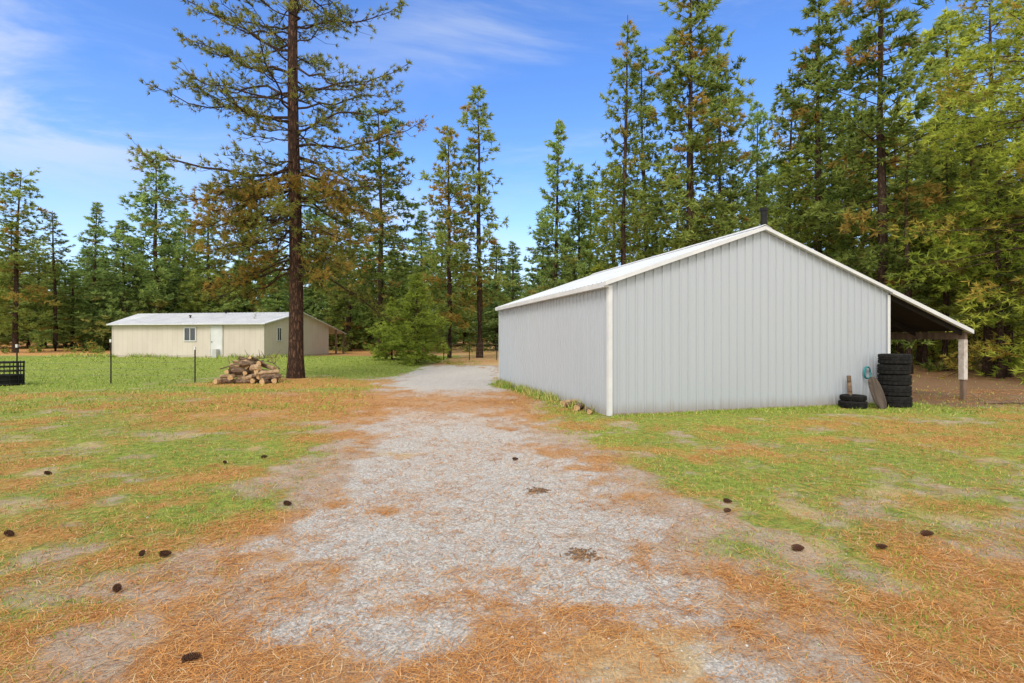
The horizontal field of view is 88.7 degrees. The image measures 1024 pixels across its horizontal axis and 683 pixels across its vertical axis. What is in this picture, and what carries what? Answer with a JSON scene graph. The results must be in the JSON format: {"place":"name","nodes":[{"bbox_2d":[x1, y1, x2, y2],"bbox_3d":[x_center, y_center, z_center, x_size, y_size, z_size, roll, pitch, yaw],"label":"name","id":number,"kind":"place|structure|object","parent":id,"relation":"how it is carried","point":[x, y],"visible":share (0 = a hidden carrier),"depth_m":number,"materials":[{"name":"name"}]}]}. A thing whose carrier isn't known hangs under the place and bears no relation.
{"place":"outdoors","nodes":[
{"label":"outdoors","id":0,"kind":"place"},
{"bbox_2d":[0,332,1023,682],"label":"ground","id":1,"kind":"structure","parent":0,"point":[468,376],"depth_m":4.73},
{"bbox_2d":[0,361,24,385],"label":"round feeder","id":2,"kind":"object","parent":1,"relation":"on","point":[11,379],"visible":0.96,"depth_m":19.55,"materials":[{"name":"black metal"}]},
{"bbox_2d":[0,275,34,348],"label":"pine tree","id":3,"kind":"object","parent":1,"relation":"on","point":[9,344],"visible":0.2,"depth_m":60.51,"materials":[{"name":"green plant"}]},
{"bbox_2d":[0,223,50,339],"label":"pine tree","id":4,"kind":"object","parent":1,"relation":"on","point":[13,244],"visible":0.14,"depth_m":62.80,"materials":[{"name":"green plant"}]},
{"bbox_2d":[0,167,62,352],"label":"pine tree","id":5,"kind":"object","parent":1,"relation":"on","point":[15,293],"visible":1,"depth_m":49.98,"materials":[{"name":"green plant"}]},
{"bbox_2d":[0,275,64,348],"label":"pine tree","id":6,"kind":"object","parent":1,"relation":"on","point":[28,342],"visible":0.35,"depth_m":60.05,"materials":[{"name":"green plant"}]},
{"bbox_2d":[7,252,76,346],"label":"pine tree","id":7,"kind":"object","parent":1,"relation":"on","point":[33,273],"visible":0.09,"depth_m":64.91,"materials":[{"name":"green plant"}]},
{"bbox_2d":[9,210,90,350],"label":"pine tree","id":8,"kind":"object","parent":1,"relation":"on","point":[57,274],"visible":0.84,"depth_m":53.99,"materials":[{"name":"green plant"}]},
{"bbox_2d":[22,262,92,346],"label":"pine tree","id":9,"kind":"object","parent":1,"relation":"on","point":[51,298],"visible":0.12,"depth_m":62.75,"materials":[{"name":"green plant"}]},
{"bbox_2d":[27,270,103,349],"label":"pine tree","id":10,"kind":"object","parent":1,"relation":"on","point":[73,331],"visible":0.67,"depth_m":55.91,"materials":[{"name":"green plant"}]},
{"bbox_2d":[33,249,114,343],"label":"pine tree","id":11,"kind":"object","parent":1,"relation":"on","point":[82,255],"visible":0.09,"depth_m":68.86,"materials":[{"name":"green plant"}]},
{"bbox_2d":[57,201,121,348],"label":"pine tree","id":12,"kind":"object","parent":1,"relation":"on","point":[95,232],"visible":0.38,"depth_m":61.75,"materials":[{"name":"green plant"}]},
{"bbox_2d":[40,270,142,346],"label":"pine tree","id":13,"kind":"object","parent":1,"relation":"on","point":[87,301],"visible":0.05,"depth_m":62.50,"materials":[{"name":"green plant"}]},
{"bbox_2d":[51,263,134,349],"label":"pine tree","id":14,"kind":"object","parent":1,"relation":"on","point":[97,298],"visible":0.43,"depth_m":56.12,"materials":[{"name":"green plant"}]},
{"bbox_2d":[6,339,195,383],"bbox_3d":[-16.846,0.931,20.324,8.648,2.042,0.431,0,0,-4],"label":"wire fence","id":15,"kind":"object","parent":1,"relation":"on","point":[110,355],"visible":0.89,"depth_m":20.57,"materials":[{"name":"grey metal"}]},
{"bbox_2d":[74,219,168,342],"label":"pine tree","id":16,"kind":"object","parent":1,"relation":"on","point":[125,278],"visible":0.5,"depth_m":55.16,"materials":[{"name":"green plant"}]},
{"bbox_2d":[98,268,154,338],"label":"pine tree","id":17,"kind":"object","parent":1,"relation":"on","point":[121,304],"visible":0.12,"depth_m":56.69,"materials":[{"name":"green plant"}]},
{"bbox_2d":[81,150,218,332],"bbox_3d":[-37.913,-7.931,56.129,11.347,25.653,11.767,-1,0,11],"label":"pine tree","id":18,"kind":"object","parent":1,"relation":"on","point":[154,225],"visible":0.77,"depth_m":55.22,"materials":[{"name":"green plant"}]},
{"bbox_2d":[146,279,194,312],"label":"pine tree","id":19,"kind":"object","parent":1,"relation":"on","point":[174,300],"visible":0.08,"depth_m":58.97,"materials":[{"name":"green plant"}]},
{"bbox_2d":[140,210,216,312],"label":"pine tree","id":20,"kind":"object","parent":1,"relation":"on","point":[184,237],"visible":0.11,"depth_m":63.88,"materials":[{"name":"green plant"}]},
{"bbox_2d":[181,652,201,662],"bbox_3d":[-1.673,1.648,2.736,0.097,0.050,0.051,-7,2,-19],"label":"pine cone","id":21,"kind":"object","parent":1,"relation":"on","point":[191,657],"visible":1,"depth_m":2.73,"materials":[{"name":"brown plant"}]},
{"bbox_2d":[175,192,246,312],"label":"pine tree","id":22,"kind":"object","parent":1,"relation":"on","point":[190,284],"visible":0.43,"depth_m":57.01,"materials":[{"name":"green plant"}]},
{"bbox_2d":[193,275,234,312],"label":"pine tree","id":23,"kind":"object","parent":1,"relation":"on","point":[214,306],"visible":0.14,"depth_m":57.57,"materials":[{"name":"green plant"}]},
{"bbox_2d":[176,263,258,312],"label":"pine tree","id":24,"kind":"object","parent":1,"relation":"on","point":[211,266],"visible":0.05,"depth_m":63.72,"materials":[{"name":"green plant"}]},
{"bbox_2d":[106,311,345,357],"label":"beige house","id":25,"kind":"structure","parent":1,"relation":"on","point":[213,335],"depth_m":38.41,"materials":[{"name":"beige metal"}]},
{"bbox_2d":[184,327,195,340],"bbox_3d":[-23.290,-0.520,37.915,1.000,1.020,0.057,0,0,9],"label":"window","id":26,"kind":"structure","parent":25,"relation":"in","point":[189,332],"depth_m":37.91,"materials":[{"name":"grey glass"}]},
{"bbox_2d":[210,325,222,355],"bbox_3d":[-21.184,-0.060,37.539,1.040,2.220,0.116,0,0,9],"label":"door","id":27,"kind":"structure","parent":25,"relation":"in","point":[216,331],"depth_m":37.55,"materials":[{"name":"paint"}]},
{"bbox_2d":[216,267,259,312],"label":"pine tree","id":28,"kind":"object","parent":1,"relation":"on","point":[244,308],"visible":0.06,"depth_m":58.85,"materials":[{"name":"green plant"}]},
{"bbox_2d":[198,201,283,312],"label":"pine tree","id":29,"kind":"object","parent":1,"relation":"on","point":[233,308],"visible":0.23,"depth_m":59.04,"materials":[{"name":"green plant"}]},
{"bbox_2d":[255,271,288,311],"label":"pine tree","id":30,"kind":"object","parent":1,"relation":"on","point":[279,293],"visible":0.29,"depth_m":55.99,"materials":[{"name":"green plant"}]},
{"bbox_2d":[124,0,434,378],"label":"pine tree","id":31,"kind":"object","parent":1,"relation":"on","point":[253,191],"visible":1,"depth_m":21.45,"materials":[{"name":"green plant"}]},
{"bbox_2d":[253,249,306,311],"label":"pine tree","id":32,"kind":"object","parent":1,"relation":"on","point":[270,277],"visible":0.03,"depth_m":72.16,"materials":[{"name":"green plant"}]},
{"bbox_2d":[262,235,337,318],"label":"pine tree","id":33,"kind":"object","parent":1,"relation":"on","point":[265,306],"visible":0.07,"depth_m":62.69,"materials":[{"name":"green plant"}]},
{"bbox_2d":[273,176,347,342],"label":"pine tree","id":34,"kind":"object","parent":1,"relation":"on","point":[310,216],"visible":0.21,"depth_m":57.12,"materials":[{"name":"green plant"}]},
{"bbox_2d":[303,284,340,348],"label":"pine tree","id":35,"kind":"object","parent":1,"relation":"on","point":[309,294],"visible":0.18,"depth_m":57.45,"materials":[{"name":"green plant"}]},
{"bbox_2d":[318,283,369,349],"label":"pine tree","id":36,"kind":"object","parent":1,"relation":"on","point":[333,343],"visible":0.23,"depth_m":58.74,"materials":[{"name":"green plant"}]},
{"bbox_2d":[304,205,389,350],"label":"pine tree","id":37,"kind":"object","parent":1,"relation":"on","point":[348,324],"visible":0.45,"depth_m":53.60,"materials":[{"name":"green plant"}]},
{"bbox_2d":[343,264,383,348],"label":"pine tree","id":38,"kind":"object","parent":1,"relation":"on","point":[367,336],"visible":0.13,"depth_m":58.98,"materials":[{"name":"green plant"}]},
{"bbox_2d":[327,102,426,351],"bbox_3d":[-11.018,-7.794,43.175,8.331,25.416,10.532,0,0,7],"label":"pine tree","id":39,"kind":"object","parent":1,"relation":"on","point":[395,240],"visible":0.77,"depth_m":43.36,"materials":[{"name":"green plant"}]},
{"bbox_2d":[363,296,408,361],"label":"spruce tree","id":40,"kind":"object","parent":1,"relation":"on","point":[385,346],"visible":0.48,"depth_m":33.63,"materials":[{"name":"green plant"}]},
{"bbox_2d":[373,273,451,365],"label":"spruce tree","id":41,"kind":"object","parent":1,"relation":"on","point":[416,345],"visible":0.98,"depth_m":30.70,"materials":[{"name":"green plant"}]},
{"bbox_2d":[385,210,464,350],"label":"pine tree","id":42,"kind":"object","parent":1,"relation":"on","point":[422,217],"visible":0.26,"depth_m":49.72,"materials":[{"name":"green plant"}]},
{"bbox_2d":[423,270,471,347],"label":"pine tree","id":43,"kind":"object","parent":1,"relation":"on","point":[454,336],"visible":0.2,"depth_m":57.50,"materials":[{"name":"green plant"}]},
{"bbox_2d":[405,125,494,357],"bbox_3d":[-4.029,-5.365,35.998,5.799,18.813,6.013,0,0,1],"label":"pine tree","id":44,"kind":"object","parent":1,"relation":"on","point":[452,191],"visible":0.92,"depth_m":35.44,"materials":[{"name":"green plant"}]},
{"bbox_2d":[424,223,476,343],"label":"pine tree","id":45,"kind":"object","parent":1,"relation":"on","point":[442,253],"visible":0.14,"depth_m":65.15,"materials":[{"name":"green plant"}]},
{"bbox_2d":[446,260,492,346],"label":"pine tree","id":46,"kind":"object","parent":1,"relation":"on","point":[471,324],"visible":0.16,"depth_m":68.03,"materials":[{"name":"green plant"}]},
{"bbox_2d":[442,84,516,357],"bbox_3d":[-2.276,-6.703,36.747,5.472,22.679,5.809,0,0,12],"label":"pine tree","id":47,"kind":"object","parent":1,"relation":"on","point":[479,178],"visible":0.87,"depth_m":36.45,"materials":[{"name":"green plant"}]},
{"bbox_2d":[464,280,508,351],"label":"pine tree","id":48,"kind":"object","parent":1,"relation":"on","point":[495,326],"visible":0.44,"depth_m":56.12,"materials":[{"name":"green plant"}]},
{"bbox_2d":[454,243,525,345],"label":"pine tree","id":49,"kind":"object","parent":1,"relation":"on","point":[497,267],"visible":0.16,"depth_m":67.88,"materials":[{"name":"green plant"}]},
{"bbox_2d":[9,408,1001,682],"bbox_3d":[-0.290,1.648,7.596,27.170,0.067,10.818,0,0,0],"label":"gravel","id":50,"kind":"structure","parent":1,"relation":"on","point":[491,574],"depth_m":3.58,"materials":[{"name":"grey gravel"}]},
{"bbox_2d":[487,241,526,347],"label":"pine tree","id":51,"kind":"object","parent":1,"relation":"on","point":[514,249],"visible":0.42,"depth_m":51.82,"materials":[{"name":"green plant"}]},
{"bbox_2d":[0,241,1015,341],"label":"distant forest","id":52,"kind":"object","parent":1,"relation":"on","point":[526,282],"visible":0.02,"depth_m":82.13,"materials":[{"name":"green plant"}]},
{"bbox_2d":[0,339,1022,371],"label":"undergrowth","id":53,"kind":"object","parent":1,"relation":"on","point":[96,350],"visible":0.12,"depth_m":48.33,"materials":[{"name":"brown plant"}]},
{"bbox_2d":[0,352,1023,682],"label":"grass","id":54,"kind":"structure","parent":1,"relation":"on","point":[540,394],"depth_m":8.05,"materials":[{"name":"green plant"}]},
{"bbox_2d":[0,389,1023,682],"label":"pine needles","id":55,"kind":"object","parent":1,"relation":"on","point":[424,675],"depth_m":3.44,"materials":[{"name":"brown plant"}]},
{"bbox_2d":[510,218,562,301],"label":"pine tree","id":56,"kind":"object","parent":1,"relation":"on","point":[546,248],"visible":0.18,"depth_m":46.12,"materials":[{"name":"green plant"}]},
{"bbox_2d":[515,119,594,300],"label":"pine tree","id":57,"kind":"object","parent":1,"relation":"on","point":[555,216],"visible":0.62,"depth_m":43.64,"materials":[{"name":"green plant"}]},
{"bbox_2d":[536,237,577,290],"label":"pine tree","id":58,"kind":"object","parent":1,"relation":"on","point":[560,256],"visible":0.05,"depth_m":54.48,"materials":[{"name":"green plant"}]},
{"bbox_2d":[554,164,602,280],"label":"pine tree","id":59,"kind":"object","parent":1,"relation":"on","point":[580,223],"visible":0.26,"depth_m":45.74,"materials":[{"name":"green plant"}]},
{"bbox_2d":[559,547,606,561],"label":"bark litter","id":60,"kind":"object","parent":1,"relation":"on","point":[578,552],"visible":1,"depth_m":4.04,"materials":[{"name":"brown wood"}]},
{"bbox_2d":[570,173,619,278],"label":"pine tree","id":61,"kind":"object","parent":1,"relation":"on","point":[588,181],"visible":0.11,"depth_m":58.33,"materials":[{"name":"green plant"}]},
{"bbox_2d":[573,162,640,275],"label":"pine tree","id":62,"kind":"object","parent":1,"relation":"on","point":[602,211],"visible":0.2,"depth_m":47.09,"materials":[{"name":"green plant"}]},
{"bbox_2d":[580,15,665,269],"bbox_3d":[8.330,-8.682,36.865,6.843,28.401,5.641,0,1,-22],"label":"pine tree","id":63,"kind":"object","parent":1,"relation":"on","point":[623,186],"visible":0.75,"depth_m":36.56,"materials":[{"name":"green plant"}]},
{"bbox_2d":[615,203,652,263],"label":"pine tree","id":64,"kind":"object","parent":1,"relation":"on","point":[632,239],"visible":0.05,"depth_m":49.48,"materials":[{"name":"green plant"}]},
{"bbox_2d":[606,45,675,259],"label":"pine tree","id":65,"kind":"object","parent":1,"relation":"on","point":[640,100],"visible":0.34,"depth_m":40.42,"materials":[{"name":"green plant"}]},
{"bbox_2d":[649,184,700,256],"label":"pine tree","id":66,"kind":"object","parent":1,"relation":"on","point":[671,219],"visible":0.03,"depth_m":58.70,"materials":[{"name":"green plant"}]},
{"bbox_2d":[618,0,782,254],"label":"pine tree","id":67,"kind":"object","parent":1,"relation":"on","point":[672,180],"visible":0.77,"depth_m":34.09,"materials":[{"name":"green plant"}]},
{"bbox_2d":[663,49,771,245],"bbox_3d":[15.251,-8.799,39.903,8.915,28.261,7.051,0,0,0],"label":"pine tree","id":68,"kind":"object","parent":1,"relation":"on","point":[734,183],"visible":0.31,"depth_m":39.20,"materials":[{"name":"green plant"}]},
{"bbox_2d":[495,207,973,415],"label":"metal barn","id":69,"kind":"structure","parent":1,"relation":"on","point":[764,314],"depth_m":12.86,"materials":[{"name":"grey metal"}]},
{"bbox_2d":[734,99,796,232],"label":"pine tree","id":70,"kind":"object","parent":1,"relation":"on","point":[757,115],"visible":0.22,"depth_m":43.46,"materials":[{"name":"green plant"}]},
{"bbox_2d":[743,78,827,237],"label":"pine tree","id":71,"kind":"object","parent":1,"relation":"on","point":[784,133],"visible":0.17,"depth_m":51.38,"materials":[{"name":"green plant"}]},
{"bbox_2d":[759,149,830,254],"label":"pine tree","id":72,"kind":"object","parent":1,"relation":"on","point":[789,161],"visible":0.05,"depth_m":41.58,"materials":[{"name":"green plant"}]},
{"bbox_2d":[780,106,858,250],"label":"pine tree","id":73,"kind":"object","parent":1,"relation":"on","point":[804,164],"visible":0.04,"depth_m":47.29,"materials":[{"name":"green plant"}]},
{"bbox_2d":[750,0,891,274],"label":"pine tree","id":74,"kind":"object","parent":1,"relation":"on","point":[809,118],"visible":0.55,"depth_m":32.75,"materials":[{"name":"green plant"}]},
{"bbox_2d":[838,400,867,408],"bbox_3d":[8.507,1.562,13.087,0.628,0.180,0.628,0,0,0],"label":"tyre","id":75,"kind":"object","parent":1,"relation":"on","point":[853,404],"visible":0.94,"depth_m":12.86,"materials":[{"name":"rubber"}]},
{"bbox_2d":[839,394,866,400],"bbox_3d":[8.527,1.401,13.107,0.588,0.140,0.588,0,0,0],"label":"tyre","id":76,"kind":"object","parent":75,"relation":"on","point":[852,397],"visible":1,"depth_m":12.92,"materials":[{"name":"rubber"}]},
{"bbox_2d":[808,114,913,353],"bbox_3d":[24.691,-6.118,38.071,8.550,20.928,8.121,0,0,25],"label":"pine tree","id":77,"kind":"object","parent":1,"relation":"on","point":[853,175],"visible":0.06,"depth_m":37.44,"materials":[{"name":"green plant"}]},
{"bbox_2d":[855,119,894,272],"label":"pine tree","id":78,"kind":"object","parent":1,"relation":"on","point":[873,179],"visible":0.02,"depth_m":59.05,"materials":[{"name":"green plant"}]},
{"bbox_2d":[868,376,886,408],"bbox_3d":[9.055,1.272,12.995,0.450,0.837,0.060,-3,-18,-25],"label":"wood slab","id":79,"kind":"object","parent":1,"relation":"on","point":[877,392],"depth_m":12.95,"materials":[{"name":"wood"}]},
{"bbox_2d":[797,0,980,348],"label":"pine tree","id":80,"kind":"object","parent":1,"relation":"on","point":[865,41],"visible":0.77,"depth_m":27.46,"materials":[{"name":"green plant"}]},
{"bbox_2d":[862,98,920,347],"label":"pine tree","id":81,"kind":"object","parent":1,"relation":"on","point":[904,115],"visible":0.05,"depth_m":54.30,"materials":[{"name":"green plant"}]},
{"bbox_2d":[885,396,912,407],"bbox_3d":[9.748,1.512,13.349,0.728,0.275,0.728,0,0,-23],"label":"tyre","id":82,"kind":"object","parent":1,"relation":"on","point":[899,402],"visible":0.65,"depth_m":13.04,"materials":[{"name":"rubber"}]},
{"bbox_2d":[881,385,911,396],"bbox_3d":[9.744,1.242,13.345,0.708,0.265,0.708,0,0,-23],"label":"tyre","id":83,"kind":"object","parent":82,"relation":"on","point":[898,391],"visible":0.73,"depth_m":13.06,"materials":[{"name":"rubber"}]},
{"bbox_2d":[877,374,911,385],"bbox_3d":[9.775,0.971,13.400,0.728,0.275,0.728,0,0,-44],"label":"tyre","id":84,"kind":"object","parent":83,"relation":"on","point":[894,380],"visible":0.91,"depth_m":13.12,"materials":[{"name":"rubber"}]},
{"bbox_2d":[877,364,910,374],"bbox_3d":[9.740,0.702,13.373,0.708,0.260,0.708,0,0,-16],"label":"tyre","id":85,"kind":"object","parent":84,"relation":"on","point":[897,369],"visible":0.98,"depth_m":13.10,"materials":[{"name":"rubber"}]},
{"bbox_2d":[877,354,911,363],"bbox_3d":[9.744,0.441,13.348,0.718,0.260,0.718,0,0,-12],"label":"tyre","id":86,"kind":"object","parent":85,"relation":"on","point":[894,358],"visible":1,"depth_m":13.06,"materials":[{"name":"rubber"}]},
{"bbox_2d":[867,136,944,353],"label":"pine tree","id":87,"kind":"object","parent":1,"relation":"on","point":[898,348],"visible":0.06,"depth_m":31.18,"materials":[{"name":"green plant"}]},
{"bbox_2d":[871,151,962,373],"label":"pine tree","id":88,"kind":"object","parent":1,"relation":"on","point":[905,218],"visible":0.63,"depth_m":25.42,"materials":[{"name":"green plant"}]},
{"bbox_2d":[875,154,963,364],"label":"pine tree","id":89,"kind":"object","parent":1,"relation":"on","point":[919,354],"visible":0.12,"depth_m":30.01,"materials":[{"name":"green plant"}]},
{"bbox_2d":[895,159,953,366],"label":"pine tree","id":90,"kind":"object","parent":1,"relation":"on","point":[925,353],"visible":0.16,"depth_m":28.73,"materials":[{"name":"green plant"}]},
{"bbox_2d":[873,180,983,351],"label":"pine tree","id":91,"kind":"object","parent":1,"relation":"on","point":[932,347],"visible":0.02,"depth_m":33.33,"materials":[{"name":"green plant"}]},
{"bbox_2d":[909,121,959,355],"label":"pine tree","id":92,"kind":"object","parent":1,"relation":"on","point":[931,183],"visible":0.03,"depth_m":33.79,"materials":[{"name":"green plant"}]},
{"bbox_2d":[851,0,1023,371],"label":"pine tree","id":93,"kind":"object","parent":1,"relation":"on","point":[973,25],"visible":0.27,"depth_m":27.21,"materials":[{"name":"green plant"}]},
{"bbox_2d":[874,6,1016,351],"bbox_3d":[31.797,-9.240,37.913,10.913,29.907,11.489,-2,2,-39],"label":"pine tree","id":94,"kind":"object","parent":1,"relation":"on","point":[947,50],"visible":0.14,"depth_m":37.56,"materials":[{"name":"green plant"}]},
{"bbox_2d":[928,154,968,348],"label":"pine tree","id":95,"kind":"object","parent":1,"relation":"on","point":[954,160],"visible":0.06,"depth_m":31.86,"materials":[{"name":"green plant"}]},
{"bbox_2d":[913,154,984,370],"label":"pine tree","id":96,"kind":"object","parent":1,"relation":"on","point":[946,300],"visible":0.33,"depth_m":26.97,"materials":[{"name":"green plant"}]},
{"bbox_2d":[883,0,1023,384],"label":"pine tree","id":97,"kind":"object","parent":1,"relation":"on","point":[1009,87],"visible":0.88,"depth_m":22.54,"materials":[{"name":"green plant"}]},
{"bbox_2d":[943,133,1012,363],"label":"pine tree","id":98,"kind":"object","parent":1,"relation":"on","point":[970,163],"visible":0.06,"depth_m":28.91,"materials":[{"name":"green plant"}]},
{"bbox_2d":[935,146,1023,375],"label":"pine tree","id":99,"kind":"object","parent":1,"relation":"on","point":[987,365],"visible":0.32,"depth_m":24.34,"materials":[{"name":"green plant"}]},
{"bbox_2d":[963,110,1001,363],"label":"pine tree","id":100,"kind":"object","parent":1,"relation":"on","point":[976,160],"visible":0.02,"depth_m":31.03,"materials":[{"name":"green plant"}]},
{"bbox_2d":[952,185,1023,377],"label":"pine tree","id":101,"kind":"object","parent":1,"relation":"on","point":[1008,372],"visible":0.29,"depth_m":23.68,"materials":[{"name":"green plant"}]},
{"bbox_2d":[964,178,1023,378],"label":"pine tree","id":102,"kind":"object","parent":1,"relation":"on","point":[1000,374],"visible":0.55,"depth_m":23.14,"materials":[{"name":"green plant"}]},
{"bbox_2d":[0,0,1023,310],"label":"sky","id":103,"kind":"structure","parent":0,"point":[71,91],"materials":[{"name":"blue"}]},
{"bbox_3d":[-9.545,1.323,20.316,0.218,0.211,0.711,29,12,12],"label":"log","id":104,"kind":"object","parent":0,"visible":0},
{"bbox_2d":[259,373,281,379],"bbox_3d":[-9.265,1.337,20.114,0.760,0.240,0.232,-2,-12,-12],"label":"log","id":105,"kind":"object","parent":104,"relation":"on","point":[273,376],"visible":0.96,"depth_m":20.03,"materials":[{"name":"brown wood"}]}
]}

